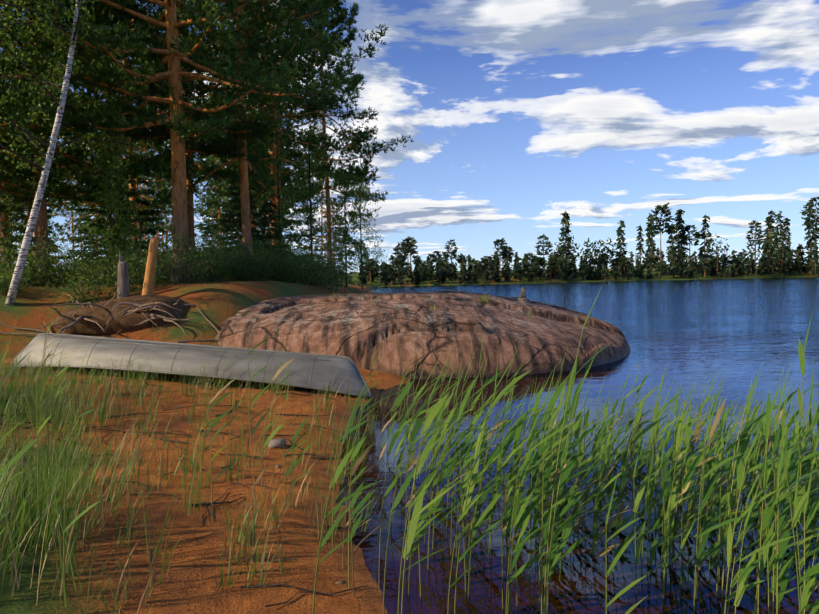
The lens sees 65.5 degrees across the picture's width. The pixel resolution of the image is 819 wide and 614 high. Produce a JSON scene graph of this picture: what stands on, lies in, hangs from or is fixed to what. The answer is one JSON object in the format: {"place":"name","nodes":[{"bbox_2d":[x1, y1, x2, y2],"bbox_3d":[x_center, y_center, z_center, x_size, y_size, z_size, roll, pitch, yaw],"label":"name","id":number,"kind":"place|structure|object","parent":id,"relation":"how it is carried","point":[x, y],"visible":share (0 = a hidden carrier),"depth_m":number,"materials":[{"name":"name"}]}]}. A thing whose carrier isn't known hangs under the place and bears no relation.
{"place":"outdoors","nodes":[
{"label":"outdoors","id":0,"kind":"place"},
{"bbox_2d":[0,265,818,613],"bbox_3d":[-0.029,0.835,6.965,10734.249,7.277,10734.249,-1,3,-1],"label":"ground","id":1,"kind":"structure","parent":0,"point":[188,585],"depth_m":4.66,"materials":[{"name":"soil"}]},
{"bbox_2d":[0,202,12,274],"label":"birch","id":2,"kind":"object","parent":1,"relation":"on","point":[3,226],"visible":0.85,"depth_m":15.52,"materials":[{"name":"plant"}]},
{"bbox_2d":[0,267,29,296],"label":"shrub","id":3,"kind":"object","parent":1,"relation":"on","point":[4,289],"visible":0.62,"depth_m":13.31,"materials":[{"name":"green plant"}]},
{"bbox_2d":[0,258,40,287],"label":"shrub","id":4,"kind":"object","parent":1,"relation":"on","point":[10,272],"visible":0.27,"depth_m":14.08,"materials":[{"name":"green plant"}]},
{"bbox_2d":[0,234,63,277],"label":"tree","id":5,"kind":"object","parent":1,"relation":"on","point":[5,250],"visible":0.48,"depth_m":14.82,"materials":[{"name":"green plant"}]},
{"bbox_2d":[0,179,71,285],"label":"spruce","id":6,"kind":"object","parent":1,"relation":"on","point":[23,217],"visible":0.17,"depth_m":17.96,"materials":[{"name":"plant"}]},
{"bbox_2d":[1,223,71,275],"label":"shrub","id":7,"kind":"object","parent":1,"relation":"on","point":[20,240],"visible":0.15,"depth_m":17.35,"materials":[{"name":"green plant"}]},
{"bbox_2d":[0,239,73,286],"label":"shrub","id":8,"kind":"object","parent":1,"relation":"on","point":[34,265],"visible":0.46,"depth_m":15.79,"materials":[{"name":"green plant"}]},
{"bbox_2d":[0,245,75,286],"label":"shrub","id":9,"kind":"object","parent":1,"relation":"on","point":[37,282],"visible":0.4,"depth_m":15.62,"materials":[{"name":"green plant"}]},
{"bbox_2d":[9,142,82,261],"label":"pine","id":10,"kind":"object","parent":1,"relation":"on","point":[57,226],"visible":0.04,"depth_m":68.08,"materials":[{"name":"green plant"}]},
{"bbox_2d":[0,0,104,173],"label":"tree","id":11,"kind":"object","parent":1,"relation":"on","point":[17,110],"visible":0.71,"depth_m":13.95,"materials":[{"name":"green plant"}]},
{"bbox_2d":[1,234,113,286],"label":"shrub","id":12,"kind":"object","parent":1,"relation":"on","point":[42,273],"visible":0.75,"depth_m":14.72,"materials":[{"name":"plant"}]},
{"bbox_2d":[0,1,127,232],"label":"pine","id":13,"kind":"object","parent":1,"relation":"on","point":[67,174],"visible":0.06,"depth_m":21.24,"materials":[{"name":"green plant"}]},
{"bbox_2d":[48,144,94,251],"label":"tree","id":14,"kind":"object","parent":1,"relation":"on","point":[73,220],"visible":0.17,"depth_m":81.27,"materials":[{"name":"green plant"}]},
{"bbox_2d":[49,160,93,261],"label":"pine","id":15,"kind":"object","parent":1,"relation":"on","point":[69,225],"visible":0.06,"depth_m":87.64,"materials":[{"name":"green plant"}]},
{"bbox_2d":[0,0,146,274],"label":"pine","id":16,"kind":"object","parent":1,"relation":"on","point":[4,210],"visible":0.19,"depth_m":21.00,"materials":[{"name":"green plant"}]},
{"bbox_2d":[0,0,151,211],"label":"pine","id":17,"kind":"object","parent":1,"relation":"on","point":[63,189],"visible":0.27,"depth_m":17.08,"materials":[{"name":"green plant"}]},
{"bbox_2d":[0,0,153,305],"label":"birch","id":18,"kind":"object","parent":1,"relation":"on","point":[52,147],"visible":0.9,"depth_m":12.80,"materials":[{"name":"green plant"}]},
{"bbox_2d":[50,237,114,285],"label":"shrub","id":19,"kind":"object","parent":1,"relation":"on","point":[68,264],"visible":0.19,"depth_m":17.43,"materials":[{"name":"green plant"}]},
{"bbox_2d":[52,266,116,302],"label":"shrub","id":20,"kind":"object","parent":1,"relation":"on","point":[82,294],"visible":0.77,"depth_m":13.37,"materials":[{"name":"green plant"}]},
{"bbox_2d":[62,182,108,269],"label":"spruce","id":21,"kind":"object","parent":1,"relation":"on","point":[75,236],"visible":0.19,"depth_m":66.09,"materials":[{"name":"plant"}]},
{"bbox_2d":[64,252,109,284],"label":"shrub","id":22,"kind":"object","parent":1,"relation":"on","point":[92,270],"visible":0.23,"depth_m":17.55,"materials":[{"name":"green plant"}]},
{"bbox_2d":[63,253,110,283],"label":"shrub","id":23,"kind":"object","parent":1,"relation":"on","point":[92,268],"visible":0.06,"depth_m":18.41,"materials":[{"name":"green plant"}]},
{"bbox_2d":[0,0,182,285],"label":"pine","id":24,"kind":"object","parent":1,"relation":"on","point":[41,221],"visible":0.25,"depth_m":16.87,"materials":[{"name":"green plant"}]},
{"bbox_2d":[38,227,145,284],"bbox_3d":[-7.311,-1.103,15.220,2.781,1.536,1.739,-3,3,-32],"label":"shrub","id":25,"kind":"object","parent":1,"relation":"on","point":[92,259],"visible":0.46,"depth_m":15.07,"materials":[{"name":"plant"}]},
{"bbox_2d":[64,216,128,284],"bbox_3d":[-7.661,-1.277,16.242,1.499,2.041,2.762,-1,3,12],"label":"shrub","id":26,"kind":"object","parent":1,"relation":"on","point":[90,253],"visible":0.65,"depth_m":15.60,"materials":[{"name":"green plant"}]},
{"bbox_2d":[53,238,148,291],"bbox_3d":[-6.532,-0.837,13.918,1.816,1.373,2.118,-1,3,-1],"label":"shrub","id":27,"kind":"object","parent":1,"relation":"on","point":[95,269],"visible":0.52,"depth_m":14.06,"materials":[{"name":"green plant"}]},
{"bbox_2d":[70,134,146,282],"bbox_3d":[-10.866,-3.491,22.995,3.073,5.806,3.393,-1,3,-1],"label":"spruce","id":28,"kind":"object","parent":1,"relation":"on","point":[99,223],"visible":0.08,"depth_m":22.78,"materials":[{"name":"plant"}]},
{"bbox_2d":[4,0,215,249],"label":"pine","id":29,"kind":"object","parent":1,"relation":"on","point":[157,176],"visible":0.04,"depth_m":26.36,"materials":[{"name":"green plant"}]},
{"bbox_2d":[14,9,206,227],"bbox_3d":[-14.704,-9.299,31.737,9.938,15.770,9.728,-1,3,-1],"label":"pine","id":30,"kind":"object","parent":1,"relation":"on","point":[149,199],"visible":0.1,"depth_m":32.05,"materials":[{"name":"green plant"}]},
{"bbox_2d":[82,133,144,271],"bbox_3d":[-7.409,-2.385,15.983,1.405,3.900,1.362,-2,3,-28],"label":"tree","id":31,"kind":"object","parent":1,"relation":"on","point":[109,200],"visible":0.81,"depth_m":15.87,"materials":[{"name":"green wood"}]},
{"bbox_2d":[62,88,168,229],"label":"pine","id":32,"kind":"object","parent":1,"relation":"on","point":[142,208],"visible":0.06,"depth_m":50.28,"materials":[{"name":"green plant"}]},
{"bbox_2d":[35,291,196,337],"bbox_3d":[-5.314,0.250,11.960,3.087,1.097,2.248,-1,3,-1],"label":"pile","id":33,"kind":"object","parent":1,"relation":"on","point":[126,314],"visible":0.92,"depth_m":11.77,"materials":[{"name":"wood"}]},
{"bbox_2d":[0,292,238,342],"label":"fallen branches","id":34,"kind":"object","parent":1,"relation":"on","point":[182,341],"visible":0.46,"depth_m":12.03,"materials":[{"name":"brown wood"}]},
{"bbox_2d":[117,249,129,298],"bbox_3d":[-6.037,-0.618,13.385,0.310,1.242,0.310,-1,3,-1],"label":"tree stump","id":35,"kind":"object","parent":1,"relation":"on","point":[123,282],"visible":0.85,"depth_m":13.30,"materials":[{"name":"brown wood"}]},
{"bbox_2d":[95,237,157,283],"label":"shrub","id":36,"kind":"object","parent":1,"relation":"on","point":[130,262],"visible":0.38,"depth_m":16.23,"materials":[{"name":"green plant"}]},
{"bbox_2d":[97,154,170,282],"bbox_3d":[-9.035,-2.913,21.044,2.870,4.756,2.763,-1,3,-1],"label":"spruce","id":37,"kind":"object","parent":1,"relation":"on","point":[146,212],"visible":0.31,"depth_m":21.06,"materials":[{"name":"plant"}]},
{"bbox_2d":[88,236,181,292],"bbox_3d":[-6.047,-0.823,13.983,1.953,1.527,1.387,-1,3,-1],"label":"shrub","id":38,"kind":"object","parent":1,"relation":"on","point":[143,273],"visible":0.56,"depth_m":14.03,"materials":[{"name":"green plant"}]},
{"bbox_2d":[112,140,171,239],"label":"tree","id":39,"kind":"object","parent":1,"relation":"on","point":[154,189],"visible":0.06,"depth_m":68.30,"materials":[{"name":"green plant"}]},
{"bbox_2d":[120,222,171,283],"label":"shrub","id":40,"kind":"object","parent":1,"relation":"on","point":[147,252],"visible":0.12,"depth_m":16.33,"materials":[{"name":"green plant"}]},
{"bbox_2d":[122,147,170,240],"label":"pine","id":41,"kind":"object","parent":1,"relation":"on","point":[160,223],"visible":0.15,"depth_m":74.01,"materials":[{"name":"green plant"}]},
{"bbox_2d":[104,246,193,292],"bbox_3d":[-5.823,-0.727,14.391,1.785,1.354,1.636,-1,3,-1],"label":"shrub","id":42,"kind":"object","parent":1,"relation":"on","point":[157,268],"visible":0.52,"depth_m":14.23,"materials":[{"name":"green plant"}]},
{"bbox_2d":[142,230,159,294],"bbox_3d":[-5.270,-0.727,12.895,0.484,1.658,0.270,-1,3,-1],"label":"tree stump","id":43,"kind":"object","parent":1,"relation":"on","point":[149,278],"visible":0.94,"depth_m":12.82,"materials":[{"name":"brown wood"}]},
{"bbox_2d":[138,173,197,250],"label":"tree","id":44,"kind":"object","parent":1,"relation":"on","point":[161,213],"visible":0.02,"depth_m":87.20,"materials":[{"name":"green plant"}]},
{"bbox_2d":[146,181,196,267],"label":"pine","id":45,"kind":"object","parent":1,"relation":"on","point":[166,220],"visible":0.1,"depth_m":90.51,"materials":[{"name":"green plant"}]},
{"bbox_2d":[133,233,211,283],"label":"shrub","id":46,"kind":"object","parent":1,"relation":"on","point":[158,276],"visible":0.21,"depth_m":16.29,"materials":[{"name":"green plant"}]},
{"bbox_2d":[49,0,307,216],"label":"pine","id":47,"kind":"object","parent":1,"relation":"on","point":[162,162],"visible":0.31,"depth_m":18.22,"materials":[{"name":"green plant"}]},
{"bbox_2d":[0,0,362,284],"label":"pine","id":48,"kind":"object","parent":1,"relation":"on","point":[180,127],"visible":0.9,"depth_m":15.24,"materials":[{"name":"green plant"}]},
{"bbox_2d":[123,213,240,284],"bbox_3d":[-5.401,-1.244,15.832,3.099,2.058,1.938,0,3,24],"label":"shrub","id":49,"kind":"object","parent":1,"relation":"on","point":[197,258],"visible":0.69,"depth_m":15.51,"materials":[{"name":"green plant"}]},
{"bbox_2d":[156,182,207,236],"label":"pine","id":50,"kind":"object","parent":1,"relation":"on","point":[167,228],"visible":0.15,"depth_m":84.35,"materials":[{"name":"green plant"}]},
{"bbox_2d":[92,0,280,277],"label":"pine","id":51,"kind":"object","parent":1,"relation":"on","point":[227,173],"visible":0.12,"depth_m":23.27,"materials":[{"name":"green plant"}]},
{"bbox_2d":[9,333,371,397],"bbox_3d":[-3.172,0.808,9.139,5.380,0.563,1.052,4,-12,5],"label":"canoe","id":52,"kind":"object","parent":1,"relation":"on","point":[312,371],"visible":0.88,"depth_m":8.78,"materials":[{"name":"metal"}]},
{"bbox_2d":[140,230,242,282],"bbox_3d":[-5.631,-1.214,16.710,2.006,1.744,1.931,0,3,21],"label":"shrub","id":53,"kind":"object","parent":1,"relation":"on","point":[201,256],"visible":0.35,"depth_m":16.74,"materials":[{"name":"green plant"}]},
{"bbox_2d":[0,343,383,606],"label":"beach debris","id":54,"kind":"object","parent":1,"relation":"on","point":[250,586],"visible":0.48,"depth_m":5.70,"materials":[{"name":"wood"}]},
{"bbox_2d":[0,330,385,613],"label":"grass","id":55,"kind":"structure","parent":1,"relation":"on","point":[51,500],"depth_m":4.43,"materials":[{"name":"plant"}]},
{"bbox_2d":[160,220,244,283],"bbox_3d":[-5.254,-1.262,15.510,1.881,1.908,2.240,-3,3,-33],"label":"shrub","id":56,"kind":"object","parent":1,"relation":"on","point":[186,267],"visible":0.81,"depth_m":15.24,"materials":[{"name":"green plant"}]},
{"bbox_2d":[198,207,225,250],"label":"spruce","id":57,"kind":"object","parent":1,"relation":"on","point":[209,216],"visible":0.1,"depth_m":67.26,"materials":[{"name":"plant"}]},
{"bbox_2d":[194,153,231,246],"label":"pine","id":58,"kind":"object","parent":1,"relation":"on","point":[200,210],"visible":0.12,"depth_m":60.25,"materials":[{"name":"green plant"}]},
{"bbox_2d":[190,231,241,281],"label":"shrub","id":59,"kind":"object","parent":1,"relation":"on","point":[218,262],"visible":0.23,"depth_m":19.84,"materials":[{"name":"green plant"}]},
{"bbox_2d":[187,239,249,282],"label":"shrub","id":60,"kind":"object","parent":1,"relation":"on","point":[223,272],"visible":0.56,"depth_m":16.70,"materials":[{"name":"green plant"}]},
{"bbox_2d":[121,0,345,280],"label":"pine","id":61,"kind":"object","parent":1,"relation":"on","point":[294,49],"visible":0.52,"depth_m":18.45,"materials":[{"name":"green plant"}]},
{"bbox_2d":[196,228,270,280],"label":"shrub","id":62,"kind":"object","parent":1,"relation":"on","point":[231,254],"visible":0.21,"depth_m":22.33,"materials":[{"name":"green plant"}]},
{"bbox_2d":[193,90,285,243],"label":"pine","id":63,"kind":"object","parent":1,"relation":"on","point":[212,158],"visible":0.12,"depth_m":47.93,"materials":[{"name":"green plant"}]},
{"bbox_2d":[209,162,278,275],"bbox_3d":[-6.545,-3.589,25.789,3.113,5.187,2.868,-3,3,-42],"label":"spruce","id":64,"kind":"object","parent":1,"relation":"on","point":[228,216],"visible":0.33,"depth_m":25.45,"materials":[{"name":"plant"}]},
{"bbox_2d":[206,239,282,281],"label":"shrub","id":65,"kind":"object","parent":1,"relation":"on","point":[251,259],"visible":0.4,"depth_m":18.55,"materials":[{"name":"green plant"}]},
{"bbox_2d":[194,21,295,212],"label":"pine","id":66,"kind":"object","parent":1,"relation":"on","point":[218,199],"visible":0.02,"depth_m":41.37,"materials":[{"name":"green plant"}]},
{"bbox_2d":[213,238,281,280],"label":"shrub","id":67,"kind":"object","parent":1,"relation":"on","point":[244,265],"visible":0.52,"depth_m":18.24,"materials":[{"name":"green plant"}]},
{"bbox_2d":[220,248,278,280],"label":"shrub","id":68,"kind":"object","parent":1,"relation":"on","point":[246,271],"visible":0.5,"depth_m":18.00,"materials":[{"name":"green plant"}]},
{"bbox_2d":[220,239,279,280],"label":"shrub","id":69,"kind":"object","parent":1,"relation":"on","point":[241,256],"visible":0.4,"depth_m":18.11,"materials":[{"name":"green plant"}]},
{"bbox_2d":[210,234,291,278],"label":"shrub","id":70,"kind":"object","parent":1,"relation":"on","point":[259,251],"visible":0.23,"depth_m":20.55,"materials":[{"name":"green plant"}]},
{"bbox_2d":[215,233,288,280],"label":"shrub","id":71,"kind":"object","parent":1,"relation":"on","point":[267,258],"visible":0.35,"depth_m":19.30,"materials":[{"name":"green plant"}]},
{"bbox_2d":[230,244,283,280],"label":"shrub","id":72,"kind":"object","parent":1,"relation":"on","point":[254,268],"visible":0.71,"depth_m":18.13,"materials":[{"name":"green plant"}]},
{"bbox_2d":[194,56,321,270],"bbox_3d":[-9.072,-8.176,36.239,7.996,14.126,7.783,1,3,39],"label":"spruce","id":73,"kind":"object","parent":1,"relation":"on","point":[208,227],"visible":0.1,"depth_m":35.86,"materials":[{"name":"plant"}]},
{"bbox_2d":[198,1,337,244],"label":"pine","id":74,"kind":"object","parent":1,"relation":"on","point":[264,164],"visible":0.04,"depth_m":32.80,"materials":[{"name":"green plant"}]},
{"bbox_2d":[232,233,309,280],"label":"shrub","id":75,"kind":"object","parent":1,"relation":"on","point":[285,255],"visible":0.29,"depth_m":20.64,"materials":[{"name":"green plant"}]},
{"bbox_2d":[252,202,294,280],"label":"spruce","id":76,"kind":"object","parent":1,"relation":"on","point":[277,235],"visible":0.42,"depth_m":22.64,"materials":[{"name":"plant"}]},
{"bbox_2d":[185,0,367,256],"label":"pine","id":77,"kind":"object","parent":1,"relation":"on","point":[313,108],"visible":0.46,"depth_m":25.85,"materials":[{"name":"green plant"}]},
{"bbox_2d":[267,439,285,447],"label":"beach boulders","id":78,"kind":"object","parent":1,"relation":"on","point":[275,443],"visible":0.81,"depth_m":5.96,"materials":[{"name":"stone"}]},
{"bbox_2d":[256,169,300,250],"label":"pine","id":79,"kind":"object","parent":1,"relation":"on","point":[284,225],"visible":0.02,"depth_m":76.88,"materials":[{"name":"green plant"}]},
{"bbox_2d":[260,251,300,281],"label":"shrub","id":80,"kind":"object","parent":1,"relation":"on","point":[280,271],"visible":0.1,"depth_m":19.35,"materials":[{"name":"green plant"}]},
{"bbox_2d":[258,118,306,260],"bbox_3d":[-4.815,-3.938,23.715,2.230,6.167,2.702,-1,3,-1],"label":"tree","id":81,"kind":"object","parent":1,"relation":"on","point":[279,163],"visible":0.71,"depth_m":23.57,"materials":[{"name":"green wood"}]},
{"bbox_2d":[268,250,300,282],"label":"shrub","id":82,"kind":"object","parent":1,"relation":"on","point":[284,267],"visible":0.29,"depth_m":19.60,"materials":[{"name":"green plant"}]},
{"bbox_2d":[256,241,320,284],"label":"shrub","id":83,"kind":"object","parent":1,"relation":"on","point":[304,266],"visible":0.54,"depth_m":18.88,"materials":[{"name":"green plant"}]},
{"bbox_2d":[266,252,321,284],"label":"shrub","id":84,"kind":"object","parent":1,"relation":"on","point":[294,272],"visible":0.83,"depth_m":18.54,"materials":[{"name":"green plant"}]},
{"bbox_2d":[254,235,334,279],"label":"shrub","id":85,"kind":"object","parent":1,"relation":"on","point":[301,255],"visible":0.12,"depth_m":20.94,"materials":[{"name":"green plant"}]},
{"bbox_2d":[276,240,325,284],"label":"shrub","id":86,"kind":"object","parent":1,"relation":"on","point":[290,262],"visible":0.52,"depth_m":19.32,"materials":[{"name":"green plant"}]},
{"bbox_2d":[274,237,335,285],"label":"shrub","id":87,"kind":"object","parent":1,"relation":"on","point":[301,266],"visible":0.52,"depth_m":19.03,"materials":[{"name":"green plant"}]},
{"bbox_2d":[280,121,335,284],"bbox_3d":[-3.353,-3.381,21.339,1.674,5.494,1.775,1,4,44],"label":"tree","id":88,"kind":"object","parent":1,"relation":"on","point":[307,209],"visible":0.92,"depth_m":21.23,"materials":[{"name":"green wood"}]},
{"bbox_2d":[299,238,333,285],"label":"shrub","id":89,"kind":"object","parent":1,"relation":"on","point":[314,264],"visible":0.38,"depth_m":19.90,"materials":[{"name":"green plant"}]},
{"bbox_2d":[294,233,339,284],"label":"shrub","id":90,"kind":"object","parent":1,"relation":"on","point":[314,256],"visible":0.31,"depth_m":22.71,"materials":[{"name":"green plant"}]},
{"bbox_2d":[275,244,360,286],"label":"shrub","id":91,"kind":"object","parent":1,"relation":"on","point":[333,270],"visible":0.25,"depth_m":20.27,"materials":[{"name":"green plant"}]},
{"bbox_2d":[289,144,361,261],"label":"tree","id":92,"kind":"object","parent":1,"relation":"on","point":[332,225],"visible":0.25,"depth_m":76.11,"materials":[{"name":"green plant"}]},
{"bbox_2d":[306,254,351,293],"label":"shrub","id":93,"kind":"object","parent":1,"relation":"on","point":[327,280],"visible":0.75,"depth_m":19.07,"materials":[{"name":"green plant"}]},
{"bbox_2d":[248,0,413,272],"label":"pine","id":94,"kind":"object","parent":1,"relation":"on","point":[355,143],"visible":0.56,"depth_m":29.03,"materials":[{"name":"green plant"}]},
{"bbox_2d":[314,194,366,285],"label":"spruce","id":95,"kind":"object","parent":1,"relation":"on","point":[338,253],"visible":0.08,"depth_m":92.44,"materials":[{"name":"plant"}]},
{"bbox_2d":[321,245,364,286],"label":"shrub","id":96,"kind":"object","parent":1,"relation":"on","point":[341,281],"visible":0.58,"depth_m":24.69,"materials":[{"name":"green plant"}]},
{"bbox_2d":[323,169,368,287],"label":"tree","id":97,"kind":"object","parent":1,"relation":"on","point":[350,193],"visible":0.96,"depth_m":24.21,"materials":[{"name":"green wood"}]},
{"bbox_2d":[330,169,387,288],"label":"tree","id":98,"kind":"object","parent":1,"relation":"on","point":[358,178],"visible":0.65,"depth_m":27.72,"materials":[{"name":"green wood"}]},
{"bbox_2d":[357,236,421,285],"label":"forest","id":99,"kind":"object","parent":1,"relation":"on","point":[388,273],"visible":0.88,"depth_m":141.12,"materials":[{"name":"plant"}]},
{"bbox_2d":[0,284,818,613],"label":"reeds","id":100,"kind":"object","parent":1,"relation":"on","point":[554,444],"visible":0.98,"depth_m":3.49,"materials":[{"name":"green plant"}]},
{"bbox_2d":[214,291,630,378],"bbox_3d":[-1.123,0.581,16.579,14.200,1.904,13.852,-1,3,-1],"label":"outcrop rock","id":101,"kind":"object","parent":1,"relation":"on","point":[357,329],"visible":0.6,"depth_m":11.45,"materials":[{"name":"stone"}]},
{"bbox_2d":[332,290,537,316],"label":"grass tufts","id":102,"kind":"object","parent":101,"relation":"on","point":[484,296],"visible":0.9,"depth_m":14.39,"materials":[{"name":"plant"}]},
{"bbox_2d":[517,287,528,303],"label":"cairn stones","id":103,"kind":"object","parent":101,"relation":"on","point":[522,298],"visible":0.83,"depth_m":16.52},
{"bbox_2d":[416,234,558,284],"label":"forest","id":104,"kind":"object","parent":1,"relation":"on","point":[488,268],"visible":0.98,"depth_m":146.46,"materials":[{"name":"plant"}]},
{"bbox_2d":[549,202,714,281],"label":"forest","id":105,"kind":"object","parent":1,"relation":"on","point":[677,256],"visible":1,"depth_m":155.83,"materials":[{"name":"plant"}]},
{"bbox_2d":[707,197,818,277],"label":"forest","id":106,"kind":"object","parent":1,"relation":"on","point":[783,260],"visible":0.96,"depth_m":166.06,"materials":[{"name":"plant"}]},
{"bbox_2d":[0,0,818,272],"label":"sky","id":107,"kind":"structure","parent":0,"point":[518,115],"materials":[{"name":"blue"}]},
{"bbox_2d":[336,277,818,613],"bbox_3d":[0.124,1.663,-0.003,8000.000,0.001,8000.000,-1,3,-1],"label":"lake water","id":108,"kind":"structure","parent":0,"point":[700,331],"depth_m":6.81,"materials":[{"name":"liquid"}]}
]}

